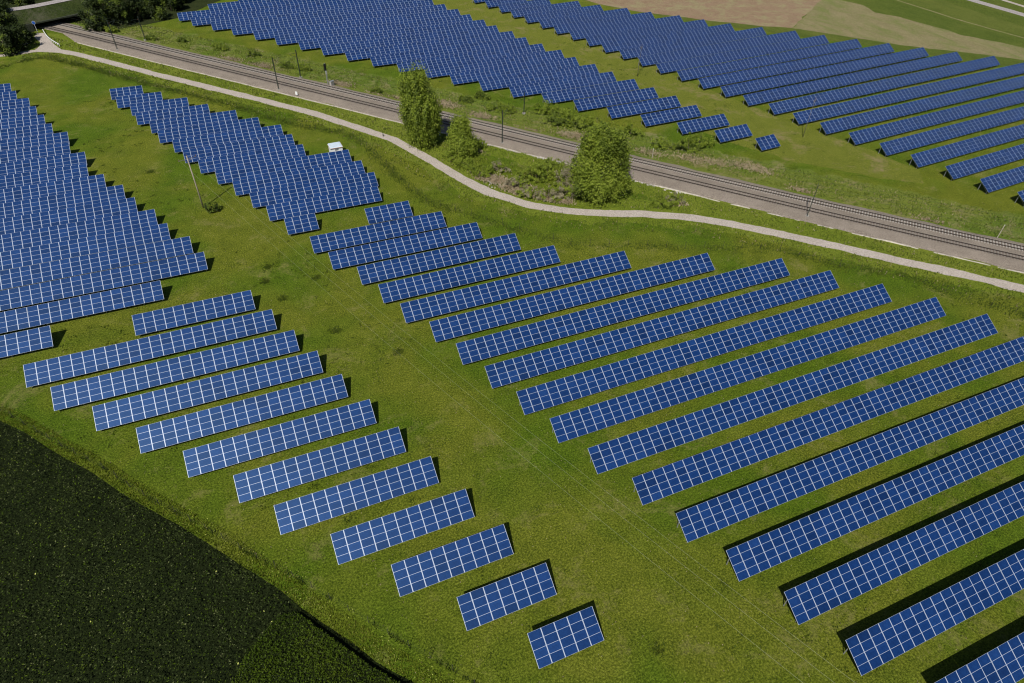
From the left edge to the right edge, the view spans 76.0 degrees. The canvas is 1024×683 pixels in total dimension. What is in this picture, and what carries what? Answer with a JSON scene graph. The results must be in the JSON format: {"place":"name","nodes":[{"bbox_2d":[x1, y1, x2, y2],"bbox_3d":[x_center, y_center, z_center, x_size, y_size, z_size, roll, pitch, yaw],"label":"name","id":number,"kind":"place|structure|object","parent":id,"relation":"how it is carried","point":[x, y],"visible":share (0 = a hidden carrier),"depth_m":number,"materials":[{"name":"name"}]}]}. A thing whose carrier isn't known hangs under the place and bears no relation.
{"place":"outdoors","nodes":[
{"label":"outdoors","id":0,"kind":"place"},
{"bbox_2d":[7,0,138,25],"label":"embankment","id":1,"kind":"structure","parent":0,"point":[37,14],"depth_m":246.24,"materials":[{"name":"green plant"}]},
{"bbox_2d":[0,421,413,682],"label":"crop soil","id":2,"kind":"structure","parent":0,"point":[332,633],"depth_m":82.66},
{"bbox_2d":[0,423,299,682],"bbox_3d":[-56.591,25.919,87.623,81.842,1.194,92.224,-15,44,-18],"label":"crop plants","id":3,"kind":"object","parent":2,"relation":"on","point":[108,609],"visible":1,"depth_m":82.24,"materials":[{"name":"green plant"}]},
{"bbox_2d":[232,612,399,682],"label":"cereal plants","id":4,"kind":"object","parent":2,"relation":"on","point":[280,660],"visible":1,"depth_m":75.83,"materials":[{"name":"green plant"}]},
{"bbox_2d":[0,0,1023,682],"bbox_3d":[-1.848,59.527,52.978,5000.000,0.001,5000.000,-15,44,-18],"label":"ground","id":5,"kind":"structure","parent":0,"point":[60,96],"depth_m":103.78,"materials":[{"name":"green plant"}]},
{"bbox_2d":[0,325,53,357],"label":"solar table","id":6,"kind":"object","parent":5,"relation":"on","point":[32,340],"visible":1,"depth_m":114.27,"materials":[{"name":"glass"}]},
{"bbox_2d":[0,152,86,175],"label":"solar table","id":7,"kind":"object","parent":5,"relation":"on","point":[37,164],"visible":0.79,"depth_m":162.48,"materials":[{"name":"glass"}]},
{"bbox_2d":[0,164,88,188],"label":"solar table","id":8,"kind":"object","parent":5,"relation":"on","point":[42,176],"visible":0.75,"depth_m":157.78,"materials":[{"name":"glass"}]},
{"bbox_2d":[0,174,105,203],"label":"solar table","id":9,"kind":"object","parent":5,"relation":"on","point":[20,193],"visible":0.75,"depth_m":153.57,"materials":[{"name":"glass"}]},
{"bbox_2d":[0,185,125,218],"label":"solar table","id":10,"kind":"object","parent":5,"relation":"on","point":[53,202],"visible":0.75,"depth_m":149.41,"materials":[{"name":"glass"}]},
{"bbox_2d":[0,197,137,234],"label":"solar table","id":11,"kind":"object","parent":5,"relation":"on","point":[62,216],"visible":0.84,"depth_m":144.97,"materials":[{"name":"glass"}]},
{"bbox_2d":[0,209,157,251],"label":"solar table","id":12,"kind":"object","parent":5,"relation":"on","point":[65,232],"visible":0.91,"depth_m":140.73,"materials":[{"name":"glass"}]},
{"bbox_2d":[0,280,163,333],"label":"solar table","id":13,"kind":"object","parent":5,"relation":"on","point":[50,312],"visible":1,"depth_m":121.69,"materials":[{"name":"glass"}]},
{"bbox_2d":[0,223,170,270],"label":"solar table","id":14,"kind":"object","parent":5,"relation":"on","point":[17,258],"visible":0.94,"depth_m":136.29,"materials":[{"name":"glass"}]},
{"bbox_2d":[0,236,192,289],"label":"solar table","id":15,"kind":"object","parent":5,"relation":"on","point":[52,270],"visible":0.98,"depth_m":132.07,"materials":[{"name":"glass"}]},
{"bbox_2d":[0,252,207,311],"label":"solar table","id":16,"kind":"object","parent":5,"relation":"on","point":[40,293],"visible":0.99,"depth_m":127.61,"materials":[{"name":"glass"}]},
{"bbox_2d":[23,309,276,387],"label":"solar table","id":17,"kind":"object","parent":5,"relation":"on","point":[83,362],"visible":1,"depth_m":113.62,"materials":[{"name":"glass"}]},
{"bbox_2d":[50,330,299,410],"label":"solar table","id":18,"kind":"object","parent":5,"relation":"on","point":[84,391],"visible":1,"depth_m":109.73,"materials":[{"name":"glass"}]},
{"bbox_2d":[132,290,254,335],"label":"solar table","id":19,"kind":"object","parent":5,"relation":"on","point":[173,316],"visible":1,"depth_m":121.11,"materials":[{"name":"glass"}]},
{"bbox_2d":[149,110,237,134],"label":"solar table","id":20,"kind":"object","parent":5,"relation":"on","point":[178,122],"visible":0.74,"depth_m":183.18,"materials":[{"name":"glass"}]},
{"bbox_2d":[92,351,322,430],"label":"solar table","id":21,"kind":"object","parent":5,"relation":"on","point":[146,405],"visible":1,"depth_m":106.42,"materials":[{"name":"glass"}]},
{"bbox_2d":[157,117,260,144],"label":"solar table","id":22,"kind":"object","parent":5,"relation":"on","point":[167,135],"visible":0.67,"depth_m":179.29,"materials":[{"name":"glass"}]},
{"bbox_2d":[0,404,453,682],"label":"verge herbs","id":23,"kind":"object","parent":5,"relation":"on","point":[112,479],"visible":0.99,"depth_m":89.13,"materials":[{"name":"green plant"}]},
{"bbox_2d":[172,124,283,153],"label":"solar table","id":24,"kind":"object","parent":5,"relation":"on","point":[224,138],"visible":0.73,"depth_m":175.72,"materials":[{"name":"glass"}]},
{"bbox_2d":[182,134,294,162],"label":"solar table","id":25,"kind":"object","parent":5,"relation":"on","point":[219,150],"visible":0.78,"depth_m":171.49,"materials":[{"name":"glass"}]},
{"bbox_2d":[136,374,347,452],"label":"solar table","id":26,"kind":"object","parent":5,"relation":"on","point":[180,429],"visible":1,"depth_m":102.94,"materials":[{"name":"glass"}]},
{"bbox_2d":[198,144,305,174],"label":"solar table","id":27,"kind":"object","parent":5,"relation":"on","point":[243,159],"visible":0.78,"depth_m":167.29,"materials":[{"name":"glass"}]},
{"bbox_2d":[177,0,359,20],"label":"solar table","id":28,"kind":"object","parent":5,"relation":"on","point":[189,15],"visible":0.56,"depth_m":264.13,"materials":[{"name":"glass"}]},
{"bbox_2d":[183,399,375,477],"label":"solar table","id":29,"kind":"object","parent":5,"relation":"on","point":[217,455],"visible":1,"depth_m":99.48,"materials":[{"name":"glass"}]},
{"bbox_2d":[215,149,351,184],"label":"solar table","id":30,"kind":"object","parent":5,"relation":"on","point":[288,165],"visible":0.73,"depth_m":164.47,"materials":[{"name":"glass"}]},
{"bbox_2d":[232,160,364,196],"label":"solar table","id":31,"kind":"object","parent":5,"relation":"on","point":[274,181],"visible":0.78,"depth_m":160.35,"materials":[{"name":"glass"}]},
{"bbox_2d":[191,0,418,27],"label":"solar table","id":32,"kind":"object","parent":5,"relation":"on","point":[201,20],"visible":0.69,"depth_m":262.57,"materials":[{"name":"glass"}]},
{"bbox_2d":[249,172,377,208],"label":"solar table","id":33,"kind":"object","parent":5,"relation":"on","point":[310,190],"visible":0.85,"depth_m":156.17,"materials":[{"name":"glass"}]},
{"bbox_2d":[233,427,405,502],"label":"solar table","id":34,"kind":"object","parent":5,"relation":"on","point":[280,475],"visible":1,"depth_m":95.93,"materials":[{"name":"glass"}]},
{"bbox_2d":[210,0,433,31],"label":"solar table","id":35,"kind":"object","parent":5,"relation":"on","point":[226,24],"visible":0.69,"depth_m":260.17,"materials":[{"name":"glass"}]},
{"bbox_2d":[266,186,381,220],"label":"solar table","id":36,"kind":"object","parent":5,"relation":"on","point":[289,209],"visible":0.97,"depth_m":151.60,"materials":[{"name":"glass"}]},
{"bbox_2d":[231,4,446,34],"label":"solar table","id":37,"kind":"object","parent":5,"relation":"on","point":[243,29],"visible":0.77,"depth_m":256.04,"materials":[{"name":"glass"}]},
{"bbox_2d":[274,456,438,534],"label":"solar table","id":38,"kind":"object","parent":5,"relation":"on","point":[308,510],"visible":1,"depth_m":92.14,"materials":[{"name":"glass"}]},
{"bbox_2d":[253,9,459,39],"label":"solar table","id":39,"kind":"object","parent":5,"relation":"on","point":[265,34],"visible":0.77,"depth_m":252.06,"materials":[{"name":"glass"}]},
{"bbox_2d":[274,14,472,46],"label":"solar table","id":40,"kind":"object","parent":5,"relation":"on","point":[287,39],"visible":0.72,"depth_m":247.84,"materials":[{"name":"glass"}]},
{"bbox_2d":[310,211,446,254],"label":"solar table","id":41,"kind":"object","parent":5,"relation":"on","point":[331,241],"visible":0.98,"depth_m":142.97,"materials":[{"name":"glass"}]},
{"bbox_2d":[298,20,485,49],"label":"solar table","id":42,"kind":"object","parent":5,"relation":"on","point":[311,44],"visible":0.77,"depth_m":243.75,"materials":[{"name":"glass"}]},
{"bbox_2d":[330,489,474,564],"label":"solar table","id":43,"kind":"object","parent":5,"relation":"on","point":[401,526],"visible":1,"depth_m":88.56,"materials":[{"name":"glass"}]},
{"bbox_2d":[328,222,481,270],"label":"solar table","id":44,"kind":"object","parent":5,"relation":"on","point":[361,254],"visible":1,"depth_m":139.30,"materials":[{"name":"glass"}]},
{"bbox_2d":[320,25,498,55],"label":"solar table","id":45,"kind":"object","parent":5,"relation":"on","point":[338,48],"visible":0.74,"depth_m":239.53,"materials":[{"name":"glass"}]},
{"bbox_2d":[344,31,514,60],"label":"solar table","id":46,"kind":"object","parent":5,"relation":"on","point":[385,50],"visible":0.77,"depth_m":235.46,"materials":[{"name":"glass"}]},
{"bbox_2d":[357,233,520,284],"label":"solar table","id":47,"kind":"object","parent":5,"relation":"on","point":[407,265],"visible":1,"depth_m":135.90,"materials":[{"name":"glass"}]},
{"bbox_2d":[370,37,528,67],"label":"solar table","id":48,"kind":"object","parent":5,"relation":"on","point":[393,59],"visible":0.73,"depth_m":231.28,"materials":[{"name":"glass"}]},
{"bbox_2d":[391,524,513,596],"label":"solar table","id":49,"kind":"object","parent":5,"relation":"on","point":[466,554],"visible":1,"depth_m":85.03,"materials":[{"name":"glass"}]},
{"bbox_2d":[444,107,479,158],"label":"young birch","id":50,"kind":"object","parent":5,"relation":"on","point":[462,141],"visible":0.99,"depth_m":170.33,"materials":[{"name":"green plant"}]},
{"bbox_2d":[378,245,559,303],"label":"solar table","id":51,"kind":"object","parent":5,"relation":"on","point":[461,275],"visible":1,"depth_m":132.13,"materials":[{"name":"glass"}]},
{"bbox_2d":[396,43,544,71],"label":"solar table","id":52,"kind":"object","parent":5,"relation":"on","point":[479,56],"visible":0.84,"depth_m":227.57,"materials":[{"name":"glass"}]},
{"bbox_2d":[424,50,563,77],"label":"solar table","id":53,"kind":"object","parent":5,"relation":"on","point":[443,70],"visible":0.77,"depth_m":223.31,"materials":[{"name":"glass"}]},
{"bbox_2d":[457,563,556,630],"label":"solar table","id":54,"kind":"object","parent":5,"relation":"on","point":[502,598],"visible":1,"depth_m":81.51,"materials":[{"name":"glass"}]},
{"bbox_2d":[0,45,1023,320],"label":"verge","id":55,"kind":"structure","parent":5,"relation":"on","point":[430,169],"depth_m":156.94,"materials":[{"name":"green plant"}]},
{"bbox_2d":[396,60,445,152],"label":"birch tree","id":56,"kind":"object","parent":55,"relation":"on","point":[420,112],"visible":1,"depth_m":170.35,"materials":[{"name":"green plant"}]},
{"bbox_2d":[568,119,634,206],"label":"willow tree","id":57,"kind":"object","parent":55,"relation":"on","point":[602,172],"visible":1,"depth_m":152.94,"materials":[{"name":"green plant"}]},
{"bbox_2d":[449,57,578,84],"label":"solar table","id":58,"kind":"object","parent":5,"relation":"on","point":[478,75],"visible":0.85,"depth_m":218.84,"materials":[{"name":"glass"}]},
{"bbox_2d":[8,42,1021,682],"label":"meadow weeds","id":59,"kind":"object","parent":5,"relation":"on","point":[656,646],"visible":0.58,"depth_m":122.06,"materials":[{"name":"green plant"}]},
{"bbox_2d":[400,251,630,323],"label":"solar table","id":60,"kind":"object","parent":5,"relation":"on","point":[444,303],"visible":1,"depth_m":129.29,"materials":[{"name":"glass"}]},
{"bbox_2d":[22,14,1023,308],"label":"railway verge","id":61,"kind":"structure","parent":5,"relation":"on","point":[637,186],"depth_m":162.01,"materials":[{"name":"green plant"}]},
{"bbox_2d":[38,21,1023,271],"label":"railway ballast","id":62,"kind":"structure","parent":5,"relation":"on","point":[901,238],"depth_m":168.14,"materials":[{"name":"grey gravel"}]},
{"bbox_2d":[38,24,1023,261],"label":"railway track","id":63,"kind":"structure","parent":62,"relation":"on","point":[394,109],"depth_m":178.18,"materials":[{"name":"metal"}]},
{"bbox_2d":[49,21,1023,250],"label":"railway track","id":64,"kind":"structure","parent":62,"relation":"on","point":[392,103],"depth_m":181.72,"materials":[{"name":"metal"}]},
{"bbox_2d":[479,64,598,90],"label":"solar table","id":65,"kind":"object","parent":5,"relation":"on","point":[528,78],"visible":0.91,"depth_m":214.85,"materials":[{"name":"glass"}]},
{"bbox_2d":[509,72,615,97],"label":"solar table","id":66,"kind":"object","parent":5,"relation":"on","point":[560,84],"visible":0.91,"depth_m":210.69,"materials":[{"name":"glass"}]},
{"bbox_2d":[527,606,603,668],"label":"solar table","id":67,"kind":"object","parent":5,"relation":"on","point":[555,641],"visible":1,"depth_m":77.91,"materials":[{"name":"glass"}]},
{"bbox_2d":[429,253,714,342],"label":"solar table","id":68,"kind":"object","parent":5,"relation":"on","point":[471,322],"visible":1,"depth_m":127.05,"materials":[{"name":"glass"}]},
{"bbox_2d":[541,79,638,103],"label":"solar table","id":69,"kind":"object","parent":5,"relation":"on","point":[591,91],"visible":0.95,"depth_m":206.86,"materials":[{"name":"glass"}]},
{"bbox_2d":[573,87,658,111],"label":"solar table","id":70,"kind":"object","parent":5,"relation":"on","point":[622,98],"visible":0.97,"depth_m":202.49,"materials":[{"name":"glass"}]},
{"bbox_2d":[456,258,789,364],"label":"solar table","id":71,"kind":"object","parent":5,"relation":"on","point":[502,342],"visible":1,"depth_m":124.08,"materials":[{"name":"glass"}]},
{"bbox_2d":[585,19,707,47],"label":"solar table","id":72,"kind":"object","parent":5,"relation":"on","point":[634,34],"visible":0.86,"depth_m":252.96,"materials":[{"name":"glass"}]},
{"bbox_2d":[484,270,838,388],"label":"solar table","id":73,"kind":"object","parent":5,"relation":"on","point":[505,372],"visible":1,"depth_m":120.32,"materials":[{"name":"glass"}]},
{"bbox_2d":[602,23,734,52],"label":"solar table","id":74,"kind":"object","parent":5,"relation":"on","point":[660,38],"visible":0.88,"depth_m":248.75,"materials":[{"name":"glass"}]},
{"bbox_2d":[619,27,766,60],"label":"solar table","id":75,"kind":"object","parent":5,"relation":"on","point":[631,53],"visible":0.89,"depth_m":244.84,"materials":[{"name":"glass"}]},
{"bbox_2d":[516,284,891,414],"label":"solar table","id":76,"kind":"object","parent":5,"relation":"on","point":[577,386],"visible":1,"depth_m":116.47,"materials":[{"name":"glass"}]},
{"bbox_2d":[638,31,799,66],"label":"solar table","id":77,"kind":"object","parent":5,"relation":"on","point":[646,60],"visible":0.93,"depth_m":240.90,"materials":[{"name":"glass"}]},
{"bbox_2d":[656,35,828,74],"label":"solar table","id":78,"kind":"object","parent":5,"relation":"on","point":[688,63],"visible":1,"depth_m":236.58,"materials":[{"name":"glass"}]},
{"bbox_2d":[550,297,945,442],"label":"solar table","id":79,"kind":"object","parent":5,"relation":"on","point":[599,416],"visible":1,"depth_m":112.64,"materials":[{"name":"glass"}]},
{"bbox_2d":[677,39,861,81],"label":"solar table","id":80,"kind":"object","parent":5,"relation":"on","point":[721,68],"visible":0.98,"depth_m":232.63,"materials":[{"name":"glass"}]},
{"bbox_2d":[588,314,997,473],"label":"solar table","id":81,"kind":"object","parent":5,"relation":"on","point":[631,447],"visible":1,"depth_m":108.54,"materials":[{"name":"glass"}]},
{"bbox_2d":[698,43,894,88],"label":"solar table","id":82,"kind":"object","parent":5,"relation":"on","point":[755,73],"visible":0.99,"depth_m":228.52,"materials":[{"name":"glass"}]},
{"bbox_2d":[720,47,928,97],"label":"solar table","id":83,"kind":"object","parent":5,"relation":"on","point":[786,79],"visible":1,"depth_m":224.50,"materials":[{"name":"glass"}]},
{"bbox_2d":[632,336,1023,504],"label":"solar table","id":84,"kind":"object","parent":5,"relation":"on","point":[673,478],"visible":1,"depth_m":104.12,"materials":[{"name":"glass"}]},
{"bbox_2d":[676,377,1023,542],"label":"solar table","id":85,"kind":"object","parent":5,"relation":"on","point":[727,509],"visible":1,"depth_m":98.43,"materials":[{"name":"glass"}]},
{"bbox_2d":[743,52,962,105],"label":"solar table","id":86,"kind":"object","parent":5,"relation":"on","point":[823,84],"visible":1,"depth_m":220.22,"materials":[{"name":"glass"}]},
{"bbox_2d":[726,425,1023,580],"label":"solar table","id":87,"kind":"object","parent":5,"relation":"on","point":[754,556],"visible":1,"depth_m":92.81,"materials":[{"name":"glass"}]},
{"bbox_2d":[768,56,999,115],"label":"solar table","id":88,"kind":"object","parent":5,"relation":"on","point":[798,103],"visible":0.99,"depth_m":216.31,"materials":[{"name":"glass"}]},
{"bbox_2d":[783,481,1023,624],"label":"solar table","id":89,"kind":"object","parent":5,"relation":"on","point":[830,590],"visible":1,"depth_m":87.07,"materials":[{"name":"glass"}]},
{"bbox_2d":[792,63,1023,124],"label":"solar table","id":90,"kind":"object","parent":5,"relation":"on","point":[842,108],"visible":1,"depth_m":211.08,"materials":[{"name":"glass"}]},
{"bbox_2d":[819,76,1023,134],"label":"solar table","id":91,"kind":"object","parent":5,"relation":"on","point":[877,115],"visible":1,"depth_m":204.12,"materials":[{"name":"glass"}]},
{"bbox_2d":[843,549,1023,675],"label":"solar table","id":92,"kind":"object","parent":5,"relation":"on","point":[891,638],"visible":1,"depth_m":81.04,"materials":[{"name":"glass"}]},
{"bbox_2d":[848,90,1023,145],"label":"solar table","id":93,"kind":"object","parent":5,"relation":"on","point":[879,132],"visible":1,"depth_m":197.06,"materials":[{"name":"glass"}]},
{"bbox_2d":[878,106,1023,155],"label":"solar table","id":94,"kind":"object","parent":5,"relation":"on","point":[910,142],"visible":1,"depth_m":190.01,"materials":[{"name":"glass"}]},
{"bbox_2d":[909,124,1023,168],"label":"solar table","id":95,"kind":"object","parent":5,"relation":"on","point":[945,152],"visible":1,"depth_m":182.89,"materials":[{"name":"glass"}]},
{"bbox_2d":[935,632,1023,682],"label":"solar table","id":96,"kind":"object","parent":5,"relation":"on","point":[1003,663],"visible":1,"depth_m":76.32,"materials":[{"name":"glass"}]},
{"bbox_2d":[943,144,1023,179],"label":"solar table","id":97,"kind":"object","parent":5,"relation":"on","point":[981,163],"visible":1,"depth_m":175.65,"materials":[{"name":"glass"}]},
{"bbox_2d":[0,49,1023,292],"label":"path","id":98,"kind":"structure","parent":0,"point":[490,192],"depth_m":155.66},
{"bbox_2d":[61,18,1023,243],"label":"bank","id":99,"kind":"structure","parent":0,"point":[752,176],"depth_m":175.94,"materials":[{"name":"green plant"}]},
{"bbox_2d":[208,54,949,225],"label":"dry grass","id":100,"kind":"structure","parent":99,"relation":"on","point":[491,178],"depth_m":175.55,"materials":[{"name":"plant"}]},
{"bbox_2d":[432,0,923,183],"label":"alley grass","id":101,"kind":"structure","parent":0,"point":[533,33],"depth_m":204.62,"materials":[{"name":"green plant"}]},
{"bbox_2d":[587,0,820,27],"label":"ploughed field","id":102,"kind":"structure","parent":0,"point":[781,13],"depth_m":285.99,"materials":[{"name":"brown soil"}]},
{"bbox_2d":[585,0,1023,65],"bbox_3d":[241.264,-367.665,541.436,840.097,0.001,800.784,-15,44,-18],"label":"meadow","id":103,"kind":"structure","parent":0,"point":[910,12],"depth_m":278.15,"materials":[{"name":"green plant"}]},
{"bbox_2d":[793,0,1023,59],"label":"stubble field","id":104,"kind":"structure","parent":0,"point":[846,18],"depth_m":268.05,"materials":[{"name":"beige plant"}]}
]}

